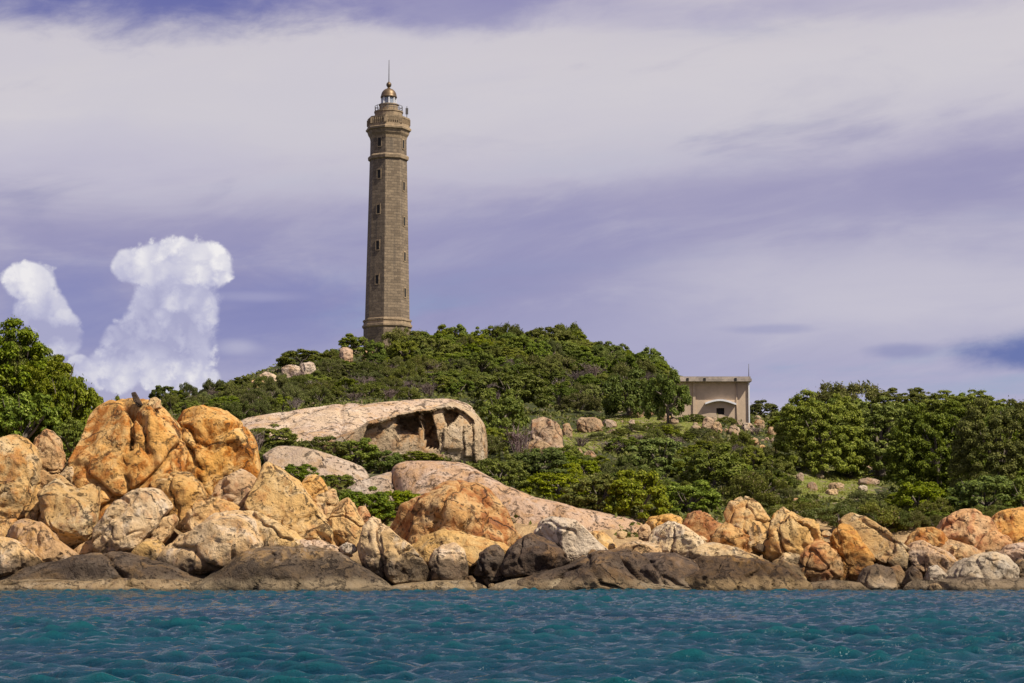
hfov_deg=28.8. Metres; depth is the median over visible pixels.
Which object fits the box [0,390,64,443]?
leafy shrub
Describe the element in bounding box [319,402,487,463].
hollowed rock
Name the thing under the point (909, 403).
leafy shrub
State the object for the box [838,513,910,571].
boulder
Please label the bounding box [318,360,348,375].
scrub bush
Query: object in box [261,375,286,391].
scrub bush
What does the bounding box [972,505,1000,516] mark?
scrub bush
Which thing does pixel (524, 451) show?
scrub bush
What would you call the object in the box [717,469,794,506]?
scrub bush
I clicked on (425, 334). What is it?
leafy shrub
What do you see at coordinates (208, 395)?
scrub bush
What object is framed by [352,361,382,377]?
scrub bush
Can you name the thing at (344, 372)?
dense shrub
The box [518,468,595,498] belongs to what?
leafy shrub
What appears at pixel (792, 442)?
leafy shrub
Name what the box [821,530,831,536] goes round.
loose stone
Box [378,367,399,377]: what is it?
scrub bush
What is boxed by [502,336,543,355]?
leafy shrub
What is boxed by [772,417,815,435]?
dense shrub
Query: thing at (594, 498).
leafy shrub
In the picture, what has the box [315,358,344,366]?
scrub bush
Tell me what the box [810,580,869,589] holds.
shore shelf
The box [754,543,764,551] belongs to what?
loose stone
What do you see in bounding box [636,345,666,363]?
leafy shrub
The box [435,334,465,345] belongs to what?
dense shrub
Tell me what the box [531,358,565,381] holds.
dense shrub
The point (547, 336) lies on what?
leafy shrub
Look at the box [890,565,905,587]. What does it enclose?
boulder
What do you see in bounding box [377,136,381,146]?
window
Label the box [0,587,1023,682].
sea
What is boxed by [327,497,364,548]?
boulder
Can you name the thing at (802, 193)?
sky
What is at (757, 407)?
dense shrub
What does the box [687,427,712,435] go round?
scrub bush
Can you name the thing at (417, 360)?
scrub bush
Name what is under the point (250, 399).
scrub bush
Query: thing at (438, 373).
dense shrub
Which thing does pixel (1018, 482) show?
dense shrub
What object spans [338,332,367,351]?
dense shrub
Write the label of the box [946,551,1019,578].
boulder
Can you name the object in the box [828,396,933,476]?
tree
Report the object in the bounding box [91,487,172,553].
boulder
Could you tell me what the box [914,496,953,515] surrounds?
scrub bush
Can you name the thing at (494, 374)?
dense shrub
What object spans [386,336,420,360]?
leafy shrub
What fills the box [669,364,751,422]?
flat roofed building
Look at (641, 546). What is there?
boulder
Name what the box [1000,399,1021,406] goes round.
leafy shrub
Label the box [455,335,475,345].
scrub bush
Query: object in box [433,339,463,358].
dense shrub
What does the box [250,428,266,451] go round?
dry bush
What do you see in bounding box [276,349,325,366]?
dense shrub
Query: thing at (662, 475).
leafy shrub
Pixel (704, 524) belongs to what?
boulder
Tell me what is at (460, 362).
scrub bush
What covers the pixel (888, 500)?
dense shrub
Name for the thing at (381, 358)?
dense shrub
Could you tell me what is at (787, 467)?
dense shrub
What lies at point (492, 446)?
scrub bush
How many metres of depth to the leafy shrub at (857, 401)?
264.26 m
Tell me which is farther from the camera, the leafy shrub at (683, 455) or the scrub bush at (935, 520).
the leafy shrub at (683, 455)
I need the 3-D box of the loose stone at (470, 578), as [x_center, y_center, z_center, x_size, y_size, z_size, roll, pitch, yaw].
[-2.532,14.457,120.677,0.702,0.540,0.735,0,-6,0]
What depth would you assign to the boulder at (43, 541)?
121.89 m
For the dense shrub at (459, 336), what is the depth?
289.75 m
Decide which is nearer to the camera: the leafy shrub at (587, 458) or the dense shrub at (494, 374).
the leafy shrub at (587, 458)
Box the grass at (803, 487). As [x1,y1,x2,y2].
[564,414,877,499]
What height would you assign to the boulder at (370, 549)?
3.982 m
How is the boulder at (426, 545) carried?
on the hill at (526, 529)
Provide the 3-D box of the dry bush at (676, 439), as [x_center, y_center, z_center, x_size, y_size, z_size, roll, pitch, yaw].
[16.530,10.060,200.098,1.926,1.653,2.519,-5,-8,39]
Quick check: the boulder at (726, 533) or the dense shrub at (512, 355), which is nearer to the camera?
the boulder at (726, 533)
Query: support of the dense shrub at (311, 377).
on the hill at (526, 529)
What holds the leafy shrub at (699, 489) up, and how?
on the hill at (526, 529)
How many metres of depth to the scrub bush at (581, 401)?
232.59 m
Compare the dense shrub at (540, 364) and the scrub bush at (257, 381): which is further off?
the dense shrub at (540, 364)
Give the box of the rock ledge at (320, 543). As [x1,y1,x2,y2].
[300,539,349,557]
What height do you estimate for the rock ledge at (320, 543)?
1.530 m
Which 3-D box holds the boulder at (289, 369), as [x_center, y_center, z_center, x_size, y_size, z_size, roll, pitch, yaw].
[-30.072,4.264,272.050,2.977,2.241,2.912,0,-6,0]
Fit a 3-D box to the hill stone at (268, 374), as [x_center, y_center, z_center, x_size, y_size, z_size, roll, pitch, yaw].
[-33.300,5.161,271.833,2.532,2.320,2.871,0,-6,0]
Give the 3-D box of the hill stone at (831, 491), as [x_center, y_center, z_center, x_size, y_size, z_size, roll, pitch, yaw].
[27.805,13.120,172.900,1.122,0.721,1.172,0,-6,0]
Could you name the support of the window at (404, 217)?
in the lighthouse
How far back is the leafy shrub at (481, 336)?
284.27 m
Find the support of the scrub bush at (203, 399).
on the hill at (526, 529)
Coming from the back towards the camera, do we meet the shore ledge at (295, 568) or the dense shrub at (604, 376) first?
the dense shrub at (604, 376)
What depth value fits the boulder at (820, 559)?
122.24 m
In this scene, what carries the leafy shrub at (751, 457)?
on the hill at (526, 529)
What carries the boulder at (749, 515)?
on the boulder at (726, 533)
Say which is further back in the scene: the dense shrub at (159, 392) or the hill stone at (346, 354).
the dense shrub at (159, 392)
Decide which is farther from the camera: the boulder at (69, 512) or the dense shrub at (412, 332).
the dense shrub at (412, 332)
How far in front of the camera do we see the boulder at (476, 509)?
127.31 m
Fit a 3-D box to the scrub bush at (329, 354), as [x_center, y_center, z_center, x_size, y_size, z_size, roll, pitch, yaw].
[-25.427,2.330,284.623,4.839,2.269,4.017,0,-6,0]
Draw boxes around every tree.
[0,315,56,436]
[0,327,40,430]
[1,344,54,435]
[14,353,77,446]
[601,365,659,415]
[641,367,691,423]
[772,388,873,475]
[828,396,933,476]
[868,387,940,416]
[882,398,992,492]
[918,388,1001,419]
[947,395,1023,496]
[998,406,1021,424]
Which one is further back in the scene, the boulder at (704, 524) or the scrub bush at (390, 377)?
the scrub bush at (390, 377)
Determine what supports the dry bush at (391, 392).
on the hill at (526, 529)
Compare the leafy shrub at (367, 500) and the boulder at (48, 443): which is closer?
the boulder at (48, 443)
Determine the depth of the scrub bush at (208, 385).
262.62 m
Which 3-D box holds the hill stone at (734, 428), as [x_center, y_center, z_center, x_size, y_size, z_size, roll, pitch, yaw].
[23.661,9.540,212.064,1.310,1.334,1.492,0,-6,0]
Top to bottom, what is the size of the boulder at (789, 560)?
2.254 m
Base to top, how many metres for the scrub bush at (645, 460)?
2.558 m
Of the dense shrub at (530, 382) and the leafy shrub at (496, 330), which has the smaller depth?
the dense shrub at (530, 382)
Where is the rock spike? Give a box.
[131,392,142,406]
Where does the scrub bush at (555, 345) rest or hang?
on the hill at (526, 529)
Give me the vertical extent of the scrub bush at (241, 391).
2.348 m
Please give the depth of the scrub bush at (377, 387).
222.14 m
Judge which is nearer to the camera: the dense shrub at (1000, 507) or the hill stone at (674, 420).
the dense shrub at (1000, 507)
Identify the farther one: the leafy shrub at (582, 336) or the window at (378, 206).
the window at (378, 206)
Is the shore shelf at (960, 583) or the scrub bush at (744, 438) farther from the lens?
the scrub bush at (744, 438)
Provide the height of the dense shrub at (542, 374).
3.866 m
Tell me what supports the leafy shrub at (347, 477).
on the hill at (526, 529)
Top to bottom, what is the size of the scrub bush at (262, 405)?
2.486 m
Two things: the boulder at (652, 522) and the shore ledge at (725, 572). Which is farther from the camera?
the boulder at (652, 522)
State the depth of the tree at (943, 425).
172.66 m
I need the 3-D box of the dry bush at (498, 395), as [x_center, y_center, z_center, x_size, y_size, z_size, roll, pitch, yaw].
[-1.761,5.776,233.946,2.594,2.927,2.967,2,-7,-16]
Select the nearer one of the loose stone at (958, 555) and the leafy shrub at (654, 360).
the loose stone at (958, 555)
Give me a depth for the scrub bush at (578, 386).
246.23 m
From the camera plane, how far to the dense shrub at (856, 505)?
146.75 m
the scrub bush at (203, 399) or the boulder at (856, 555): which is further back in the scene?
the scrub bush at (203, 399)
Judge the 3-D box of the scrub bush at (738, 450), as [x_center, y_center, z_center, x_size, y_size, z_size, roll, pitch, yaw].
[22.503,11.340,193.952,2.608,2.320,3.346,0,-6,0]
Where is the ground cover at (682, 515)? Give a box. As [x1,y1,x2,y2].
[72,346,986,541]
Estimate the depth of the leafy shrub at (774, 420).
232.23 m
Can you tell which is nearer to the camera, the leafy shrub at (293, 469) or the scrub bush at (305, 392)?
the leafy shrub at (293, 469)
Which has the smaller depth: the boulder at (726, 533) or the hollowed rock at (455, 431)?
the boulder at (726, 533)
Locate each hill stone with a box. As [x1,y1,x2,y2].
[259,371,275,381]
[300,362,315,373]
[339,347,352,362]
[584,450,595,457]
[602,419,616,427]
[669,417,678,424]
[702,417,714,428]
[711,421,721,433]
[728,425,739,434]
[741,423,754,433]
[754,419,764,427]
[768,427,775,434]
[796,472,803,480]
[807,482,817,489]
[825,488,838,494]
[828,482,843,489]
[858,485,867,490]
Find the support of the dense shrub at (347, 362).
on the hill at (526, 529)
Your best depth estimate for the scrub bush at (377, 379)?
236.22 m
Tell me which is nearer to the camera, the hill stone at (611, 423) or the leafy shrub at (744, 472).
the leafy shrub at (744, 472)
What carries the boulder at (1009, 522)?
on the hill at (526, 529)
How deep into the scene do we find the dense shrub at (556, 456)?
163.88 m
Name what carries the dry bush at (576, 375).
on the hill at (526, 529)
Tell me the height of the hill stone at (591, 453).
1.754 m
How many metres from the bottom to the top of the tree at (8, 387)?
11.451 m
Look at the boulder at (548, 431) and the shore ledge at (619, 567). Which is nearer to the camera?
the shore ledge at (619, 567)
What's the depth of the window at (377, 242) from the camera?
300.82 m
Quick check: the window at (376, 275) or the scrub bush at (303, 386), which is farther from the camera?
the window at (376, 275)
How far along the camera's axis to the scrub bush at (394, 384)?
225.71 m
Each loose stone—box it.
[464,576,475,581]
[617,531,626,538]
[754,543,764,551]
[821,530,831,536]
[842,581,849,586]
[928,583,941,590]
[954,553,962,558]
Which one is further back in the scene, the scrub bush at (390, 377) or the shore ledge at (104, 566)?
the scrub bush at (390, 377)
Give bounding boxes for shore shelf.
[0,578,189,590]
[391,579,486,590]
[487,578,689,590]
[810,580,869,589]
[902,576,1023,590]
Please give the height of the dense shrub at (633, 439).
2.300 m
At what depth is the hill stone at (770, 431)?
229.09 m
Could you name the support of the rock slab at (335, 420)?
on the hill at (526, 529)
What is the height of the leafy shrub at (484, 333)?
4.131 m
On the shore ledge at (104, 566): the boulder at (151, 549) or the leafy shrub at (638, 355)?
the boulder at (151, 549)
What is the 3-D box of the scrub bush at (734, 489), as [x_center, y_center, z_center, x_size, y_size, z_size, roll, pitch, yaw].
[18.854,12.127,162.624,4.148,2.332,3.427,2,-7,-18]
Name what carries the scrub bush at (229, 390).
on the hill at (526, 529)
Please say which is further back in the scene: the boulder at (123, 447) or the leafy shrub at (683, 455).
the leafy shrub at (683, 455)
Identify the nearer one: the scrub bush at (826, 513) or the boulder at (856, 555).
the boulder at (856, 555)
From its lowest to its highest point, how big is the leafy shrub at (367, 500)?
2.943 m
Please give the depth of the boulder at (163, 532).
123.01 m
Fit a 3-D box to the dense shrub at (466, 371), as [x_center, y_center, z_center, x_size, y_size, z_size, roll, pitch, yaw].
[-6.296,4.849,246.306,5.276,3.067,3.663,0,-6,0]
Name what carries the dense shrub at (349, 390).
on the hill at (526, 529)
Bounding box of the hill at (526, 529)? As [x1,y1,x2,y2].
[37,350,1001,589]
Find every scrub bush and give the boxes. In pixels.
[161,393,179,409]
[178,382,198,396]
[181,394,210,411]
[198,379,223,394]
[199,391,219,400]
[217,379,250,396]
[223,400,258,419]
[233,388,248,399]
[237,392,262,405]
[239,386,272,402]
[248,375,270,389]
[250,397,272,414]
[256,395,281,411]
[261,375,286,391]
[272,383,304,399]
[275,372,293,388]
[281,374,314,388]
[281,381,300,393]
[295,388,318,400]
[297,383,322,395]
[304,384,335,404]
[307,381,333,396]
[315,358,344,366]
[317,350,339,360]
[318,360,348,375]
[318,378,341,386]
[330,385,350,397]
[349,360,369,373]
[349,370,384,383]
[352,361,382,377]
[353,381,388,396]
[369,377,384,382]
[373,377,403,393]
[377,326,419,354]
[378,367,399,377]
[381,356,405,367]
[385,375,404,386]
[392,366,418,379]
[393,359,427,381]
[398,386,420,398]
[404,375,429,387]
[410,354,428,367]
[420,359,446,372]
[432,368,462,380]
[446,357,478,371]
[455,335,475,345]
[463,373,483,389]
[465,357,493,372]
[487,434,506,455]
[490,321,523,337]
[510,353,552,373]
[513,449,541,463]
[539,338,565,357]
[545,351,581,374]
[553,392,601,411]
[557,321,585,339]
[571,382,595,395]
[585,432,616,439]
[590,459,639,474]
[597,347,628,366]
[609,360,634,379]
[614,453,656,471]
[621,423,647,431]
[627,464,652,473]
[629,357,656,378]
[642,427,669,438]
[645,478,667,497]
[652,452,682,472]
[654,424,681,430]
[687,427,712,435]
[701,429,723,442]
[708,443,735,452]
[717,416,736,423]
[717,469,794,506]
[724,431,754,448]
[725,484,754,496]
[735,447,753,463]
[740,445,775,457]
[748,468,801,490]
[754,499,770,514]
[765,506,779,518]
[771,500,827,516]
[774,486,801,503]
[800,502,882,528]
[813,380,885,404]
[847,488,892,506]
[857,499,909,530]
[865,498,887,508]
[882,509,913,527]
[892,510,934,530]
[895,504,918,512]
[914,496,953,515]
[918,514,944,527]
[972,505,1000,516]
[982,495,1002,505]
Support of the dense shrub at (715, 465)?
on the hill at (526, 529)
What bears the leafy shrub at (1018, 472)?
on the hill at (526, 529)
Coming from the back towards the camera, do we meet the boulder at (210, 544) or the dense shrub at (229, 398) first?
the dense shrub at (229, 398)
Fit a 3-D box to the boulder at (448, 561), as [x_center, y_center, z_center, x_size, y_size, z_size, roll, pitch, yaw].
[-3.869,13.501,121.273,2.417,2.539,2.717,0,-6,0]
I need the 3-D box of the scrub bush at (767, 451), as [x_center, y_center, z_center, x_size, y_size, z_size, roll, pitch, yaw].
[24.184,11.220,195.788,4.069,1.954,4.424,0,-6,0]
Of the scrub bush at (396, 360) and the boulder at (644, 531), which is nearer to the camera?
the boulder at (644, 531)
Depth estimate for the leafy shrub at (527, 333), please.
290.64 m
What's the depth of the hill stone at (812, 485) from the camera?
184.64 m
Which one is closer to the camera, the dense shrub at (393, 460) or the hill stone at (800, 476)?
the dense shrub at (393, 460)
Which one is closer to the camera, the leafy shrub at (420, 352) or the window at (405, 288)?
the leafy shrub at (420, 352)
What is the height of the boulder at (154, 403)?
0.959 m
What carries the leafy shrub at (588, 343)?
on the hill at (526, 529)
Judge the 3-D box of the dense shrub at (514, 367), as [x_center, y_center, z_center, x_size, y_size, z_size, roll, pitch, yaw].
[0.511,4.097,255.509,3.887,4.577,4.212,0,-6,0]
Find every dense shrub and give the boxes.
[148,385,175,399]
[167,390,188,401]
[172,400,200,413]
[204,401,221,407]
[207,400,227,407]
[210,395,239,402]
[215,383,239,394]
[220,401,235,412]
[230,376,251,384]
[253,432,273,446]
[272,394,292,410]
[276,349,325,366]
[292,434,355,461]
[300,374,330,384]
[311,370,320,377]
[320,369,341,379]
[323,348,339,353]
[330,361,357,368]
[331,377,358,392]
[334,437,381,466]
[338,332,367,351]
[338,364,353,375]
[343,385,367,396]
[362,450,404,471]
[365,354,385,363]
[390,329,428,354]
[409,355,439,361]
[418,336,443,349]
[426,370,459,383]
[430,332,455,345]
[431,375,460,390]
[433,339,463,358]
[434,324,456,336]
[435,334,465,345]
[441,368,477,386]
[441,378,474,395]
[455,372,492,387]
[456,333,473,341]
[460,365,479,374]
[467,372,555,407]
[468,350,498,372]
[470,341,509,354]
[482,370,516,390]
[483,345,503,358]
[491,365,512,374]
[496,332,518,344]
[501,352,529,369]
[501,358,530,373]
[505,364,550,387]
[506,447,570,477]
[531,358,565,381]
[544,380,577,407]
[548,444,584,461]
[552,380,578,395]
[561,359,591,373]
[572,373,596,385]
[580,383,611,408]
[584,455,613,467]
[596,373,609,385]
[597,470,618,484]
[604,436,639,451]
[618,389,648,407]
[621,437,699,473]
[634,437,667,455]
[642,424,654,431]
[646,367,664,373]
[654,424,682,439]
[665,481,705,502]
[670,458,696,475]
[673,431,695,439]
[674,444,698,455]
[677,440,747,485]
[750,399,778,417]
[750,496,778,508]
[754,455,777,470]
[758,457,797,474]
[765,469,792,492]
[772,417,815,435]
[794,497,812,510]
[835,498,880,516]
[883,493,911,505]
[923,509,949,517]
[943,473,1023,515]
[988,504,1013,514]
[1002,475,1023,508]
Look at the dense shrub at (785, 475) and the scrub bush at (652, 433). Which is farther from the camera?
the scrub bush at (652, 433)
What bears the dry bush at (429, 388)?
on the hill at (526, 529)
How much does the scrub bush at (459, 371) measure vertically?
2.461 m
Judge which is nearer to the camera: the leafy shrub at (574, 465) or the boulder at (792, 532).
the boulder at (792, 532)
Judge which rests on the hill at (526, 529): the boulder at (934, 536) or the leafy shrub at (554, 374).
the leafy shrub at (554, 374)
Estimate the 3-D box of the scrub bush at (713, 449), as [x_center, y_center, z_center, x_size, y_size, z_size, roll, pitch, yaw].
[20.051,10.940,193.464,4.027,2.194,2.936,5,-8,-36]
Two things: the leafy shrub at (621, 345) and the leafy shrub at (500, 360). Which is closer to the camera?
the leafy shrub at (500, 360)
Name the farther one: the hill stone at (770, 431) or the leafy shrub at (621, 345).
the leafy shrub at (621, 345)
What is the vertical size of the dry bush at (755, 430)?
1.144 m
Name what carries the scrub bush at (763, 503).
on the hill at (526, 529)
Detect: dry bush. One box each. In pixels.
[204,389,220,394]
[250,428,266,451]
[287,398,304,409]
[346,391,361,400]
[347,372,364,384]
[359,376,375,383]
[382,388,396,397]
[401,380,416,387]
[414,383,436,392]
[418,382,437,396]
[425,362,441,370]
[487,382,500,398]
[503,420,536,452]
[566,369,590,382]
[568,436,591,446]
[580,361,607,375]
[594,439,632,452]
[626,433,651,444]
[641,370,654,380]
[666,434,683,442]
[746,427,765,435]
[841,471,855,477]
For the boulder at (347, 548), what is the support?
on the shore ledge at (295, 568)
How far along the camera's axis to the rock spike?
130.28 m
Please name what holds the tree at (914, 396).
on the hill at (526, 529)
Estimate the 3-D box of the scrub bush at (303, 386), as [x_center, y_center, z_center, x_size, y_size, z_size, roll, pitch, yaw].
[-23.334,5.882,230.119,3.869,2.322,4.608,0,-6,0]
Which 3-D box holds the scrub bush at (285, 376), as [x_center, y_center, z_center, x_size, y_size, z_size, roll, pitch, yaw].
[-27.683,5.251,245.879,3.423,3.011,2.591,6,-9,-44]
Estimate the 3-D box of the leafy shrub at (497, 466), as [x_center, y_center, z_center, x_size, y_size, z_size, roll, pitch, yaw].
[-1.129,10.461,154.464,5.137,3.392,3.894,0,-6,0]
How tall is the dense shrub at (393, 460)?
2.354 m
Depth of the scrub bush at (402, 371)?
240.45 m
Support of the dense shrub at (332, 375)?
on the hill at (526, 529)
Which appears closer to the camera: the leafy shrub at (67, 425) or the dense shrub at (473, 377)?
the leafy shrub at (67, 425)
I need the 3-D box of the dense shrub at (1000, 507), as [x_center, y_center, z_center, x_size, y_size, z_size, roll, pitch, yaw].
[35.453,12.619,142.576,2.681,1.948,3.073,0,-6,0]
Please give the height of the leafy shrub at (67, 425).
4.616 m
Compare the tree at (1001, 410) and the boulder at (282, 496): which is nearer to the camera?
the boulder at (282, 496)
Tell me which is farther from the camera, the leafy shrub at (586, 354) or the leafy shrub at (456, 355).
the leafy shrub at (586, 354)
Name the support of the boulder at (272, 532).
on the shore ledge at (295, 568)
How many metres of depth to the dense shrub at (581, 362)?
267.75 m
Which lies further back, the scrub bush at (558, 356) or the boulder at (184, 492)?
the scrub bush at (558, 356)
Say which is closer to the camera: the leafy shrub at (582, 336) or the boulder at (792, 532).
the boulder at (792, 532)
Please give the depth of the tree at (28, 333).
145.17 m
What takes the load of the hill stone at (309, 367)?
on the hill at (526, 529)
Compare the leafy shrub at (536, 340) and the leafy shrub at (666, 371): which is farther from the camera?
the leafy shrub at (536, 340)
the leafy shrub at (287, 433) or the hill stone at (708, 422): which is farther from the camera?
the hill stone at (708, 422)
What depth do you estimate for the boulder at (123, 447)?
128.45 m
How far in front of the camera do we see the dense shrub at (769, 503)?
149.37 m
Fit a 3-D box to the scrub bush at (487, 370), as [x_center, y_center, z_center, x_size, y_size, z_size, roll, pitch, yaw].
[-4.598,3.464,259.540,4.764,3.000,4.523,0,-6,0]
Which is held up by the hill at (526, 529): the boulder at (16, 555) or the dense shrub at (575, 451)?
the dense shrub at (575, 451)
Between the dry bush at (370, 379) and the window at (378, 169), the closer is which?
the dry bush at (370, 379)
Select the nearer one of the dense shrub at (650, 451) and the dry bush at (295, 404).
the dense shrub at (650, 451)
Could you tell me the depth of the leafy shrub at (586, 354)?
278.52 m
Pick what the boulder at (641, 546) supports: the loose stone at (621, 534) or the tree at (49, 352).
the loose stone at (621, 534)
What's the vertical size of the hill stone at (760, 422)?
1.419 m
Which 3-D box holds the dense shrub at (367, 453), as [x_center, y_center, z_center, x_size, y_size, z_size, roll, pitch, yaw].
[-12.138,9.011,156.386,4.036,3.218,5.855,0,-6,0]
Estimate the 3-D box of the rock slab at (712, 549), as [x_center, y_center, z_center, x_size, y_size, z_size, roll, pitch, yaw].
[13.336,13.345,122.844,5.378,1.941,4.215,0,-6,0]
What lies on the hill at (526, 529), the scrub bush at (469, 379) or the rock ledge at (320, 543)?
the scrub bush at (469, 379)
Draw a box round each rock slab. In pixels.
[241,399,474,442]
[263,446,368,482]
[347,471,394,500]
[392,461,645,531]
[689,542,767,560]
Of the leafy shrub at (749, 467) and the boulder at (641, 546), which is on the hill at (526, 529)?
the leafy shrub at (749, 467)
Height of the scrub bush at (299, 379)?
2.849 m
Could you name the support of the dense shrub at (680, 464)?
on the hill at (526, 529)
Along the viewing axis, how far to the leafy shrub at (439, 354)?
267.34 m
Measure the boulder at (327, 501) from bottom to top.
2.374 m
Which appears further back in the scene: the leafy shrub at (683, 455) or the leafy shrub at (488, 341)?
the leafy shrub at (488, 341)
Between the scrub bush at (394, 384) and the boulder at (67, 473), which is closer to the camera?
the boulder at (67, 473)
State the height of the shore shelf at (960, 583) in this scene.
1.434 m
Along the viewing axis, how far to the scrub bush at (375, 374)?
243.30 m
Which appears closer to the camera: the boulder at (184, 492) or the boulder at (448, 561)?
the boulder at (448, 561)
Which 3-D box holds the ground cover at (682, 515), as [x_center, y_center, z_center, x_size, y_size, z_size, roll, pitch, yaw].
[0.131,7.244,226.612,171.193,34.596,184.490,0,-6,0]
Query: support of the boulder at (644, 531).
on the hill at (526, 529)
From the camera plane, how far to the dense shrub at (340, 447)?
155.53 m
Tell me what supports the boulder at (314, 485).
on the boulder at (282, 496)
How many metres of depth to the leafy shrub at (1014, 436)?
211.90 m
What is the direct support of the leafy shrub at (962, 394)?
on the hill at (526, 529)
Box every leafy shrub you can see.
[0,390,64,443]
[32,375,98,441]
[53,414,84,462]
[71,395,103,446]
[250,424,297,445]
[284,464,319,479]
[322,474,353,484]
[337,488,353,498]
[338,486,395,518]
[360,340,386,359]
[372,489,419,517]
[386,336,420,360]
[397,335,429,355]
[400,451,444,460]
[411,344,435,359]
[420,330,437,345]
[420,351,445,357]
[439,351,473,368]
[445,324,470,341]
[460,342,484,356]
[468,334,487,345]
[470,326,488,342]
[470,338,495,351]
[471,454,529,487]
[473,387,530,444]
[479,356,517,371]
[483,324,506,340]
[486,428,507,451]
[490,346,528,359]
[491,338,506,345]
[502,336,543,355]
[506,458,538,474]
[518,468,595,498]
[524,329,541,337]
[524,340,552,356]
[529,324,578,341]
[531,335,550,342]
[539,334,558,341]
[546,451,582,474]
[547,368,573,385]
[548,461,582,479]
[549,340,579,357]
[555,473,639,514]
[560,330,586,345]
[562,350,594,360]
[565,339,592,353]
[572,342,591,362]
[577,456,593,467]
[577,459,600,474]
[579,352,596,361]
[579,378,603,392]
[583,339,596,355]
[588,357,611,371]
[590,341,609,355]
[592,341,626,356]
[602,467,672,519]
[608,355,638,378]
[610,343,629,350]
[611,428,632,435]
[631,353,651,363]
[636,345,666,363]
[640,357,670,367]
[645,360,672,373]
[647,468,671,493]
[656,368,680,386]
[665,479,721,513]
[678,449,709,460]
[688,414,704,421]
[692,440,717,451]
[707,469,729,481]
[725,468,752,485]
[728,465,753,480]
[740,444,765,467]
[764,415,809,428]
[767,408,799,422]
[784,432,810,450]
[790,435,830,452]
[804,494,818,498]
[810,398,845,407]
[851,398,869,408]
[891,481,947,515]
[902,401,921,412]
[918,451,933,477]
[939,392,972,406]
[987,407,1005,414]
[999,431,1023,449]
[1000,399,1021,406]
[1015,470,1023,492]
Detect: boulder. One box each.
[0,434,41,519]
[0,518,16,536]
[0,536,44,577]
[7,518,79,561]
[24,487,41,520]
[33,429,65,487]
[37,475,100,547]
[60,466,73,483]
[68,398,187,519]
[74,540,93,554]
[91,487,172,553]
[131,539,164,559]
[147,397,161,410]
[150,471,208,522]
[150,514,178,543]
[156,510,263,574]
[175,496,242,532]
[177,405,260,496]
[211,469,256,510]
[244,462,341,546]
[244,510,305,546]
[281,365,300,377]
[302,474,327,498]
[313,488,338,518]
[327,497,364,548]
[339,542,356,554]
[357,506,370,522]
[357,516,390,579]
[381,526,430,584]
[389,480,521,546]
[412,528,508,575]
[429,542,467,580]
[474,544,504,585]
[499,533,570,577]
[524,440,550,452]
[530,417,562,445]
[533,516,607,561]
[551,445,564,452]
[577,417,603,432]
[591,531,616,549]
[615,540,662,553]
[638,524,650,540]
[645,514,683,529]
[648,521,706,557]
[683,510,721,542]
[710,522,754,553]
[723,496,770,555]
[762,507,823,561]
[772,552,808,580]
[796,539,843,581]
[827,523,874,581]
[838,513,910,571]
[857,564,897,589]
[858,477,879,485]
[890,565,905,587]
[902,565,922,587]
[904,527,947,546]
[907,540,958,576]
[923,565,947,579]
[936,508,998,545]
[939,539,981,559]
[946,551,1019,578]
[974,530,1012,551]
[991,507,1023,543]
[999,542,1023,562]
[1015,559,1023,577]
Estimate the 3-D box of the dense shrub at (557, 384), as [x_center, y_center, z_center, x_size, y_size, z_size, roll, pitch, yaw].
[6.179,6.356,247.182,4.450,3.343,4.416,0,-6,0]
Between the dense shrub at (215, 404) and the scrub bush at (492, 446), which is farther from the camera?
the dense shrub at (215, 404)
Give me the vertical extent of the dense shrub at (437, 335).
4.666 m
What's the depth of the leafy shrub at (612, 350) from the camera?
288.81 m
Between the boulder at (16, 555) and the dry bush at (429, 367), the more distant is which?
the dry bush at (429, 367)
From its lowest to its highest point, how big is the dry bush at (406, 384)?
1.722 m
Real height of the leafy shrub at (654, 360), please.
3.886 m
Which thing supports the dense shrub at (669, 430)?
on the hill at (526, 529)
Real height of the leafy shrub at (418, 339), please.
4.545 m
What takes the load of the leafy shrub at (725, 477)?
on the hill at (526, 529)
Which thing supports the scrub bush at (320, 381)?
on the hill at (526, 529)
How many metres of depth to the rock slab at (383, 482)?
139.06 m
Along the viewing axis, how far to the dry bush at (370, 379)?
239.26 m
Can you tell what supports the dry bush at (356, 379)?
on the hill at (526, 529)
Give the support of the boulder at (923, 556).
on the hill at (526, 529)
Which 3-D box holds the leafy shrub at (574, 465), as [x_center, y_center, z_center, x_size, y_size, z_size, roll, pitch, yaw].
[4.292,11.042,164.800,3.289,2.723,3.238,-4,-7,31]
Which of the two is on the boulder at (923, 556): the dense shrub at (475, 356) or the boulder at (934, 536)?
the boulder at (934, 536)
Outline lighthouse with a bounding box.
[362,76,411,347]
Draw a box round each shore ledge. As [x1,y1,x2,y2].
[0,551,209,589]
[194,544,391,590]
[517,548,653,589]
[640,552,699,588]
[685,555,812,590]
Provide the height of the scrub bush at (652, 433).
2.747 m
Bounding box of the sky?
[0,0,1023,414]
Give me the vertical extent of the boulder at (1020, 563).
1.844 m
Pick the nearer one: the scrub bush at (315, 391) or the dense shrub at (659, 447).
the dense shrub at (659, 447)
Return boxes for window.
[375,239,379,250]
[375,274,378,284]
[376,168,380,178]
[376,203,380,213]
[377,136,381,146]
[402,138,404,149]
[402,180,404,191]
[403,216,405,226]
[403,251,405,261]
[403,287,406,297]
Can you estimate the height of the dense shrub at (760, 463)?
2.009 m
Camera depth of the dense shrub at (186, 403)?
202.76 m
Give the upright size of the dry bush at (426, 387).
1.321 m
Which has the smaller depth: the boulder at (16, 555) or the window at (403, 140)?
the boulder at (16, 555)
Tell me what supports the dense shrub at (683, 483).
on the hill at (526, 529)
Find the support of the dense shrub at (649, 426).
on the hill at (526, 529)
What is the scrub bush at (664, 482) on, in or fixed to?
on the hill at (526, 529)
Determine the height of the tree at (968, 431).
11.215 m
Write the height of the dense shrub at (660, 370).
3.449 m
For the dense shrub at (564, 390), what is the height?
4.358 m

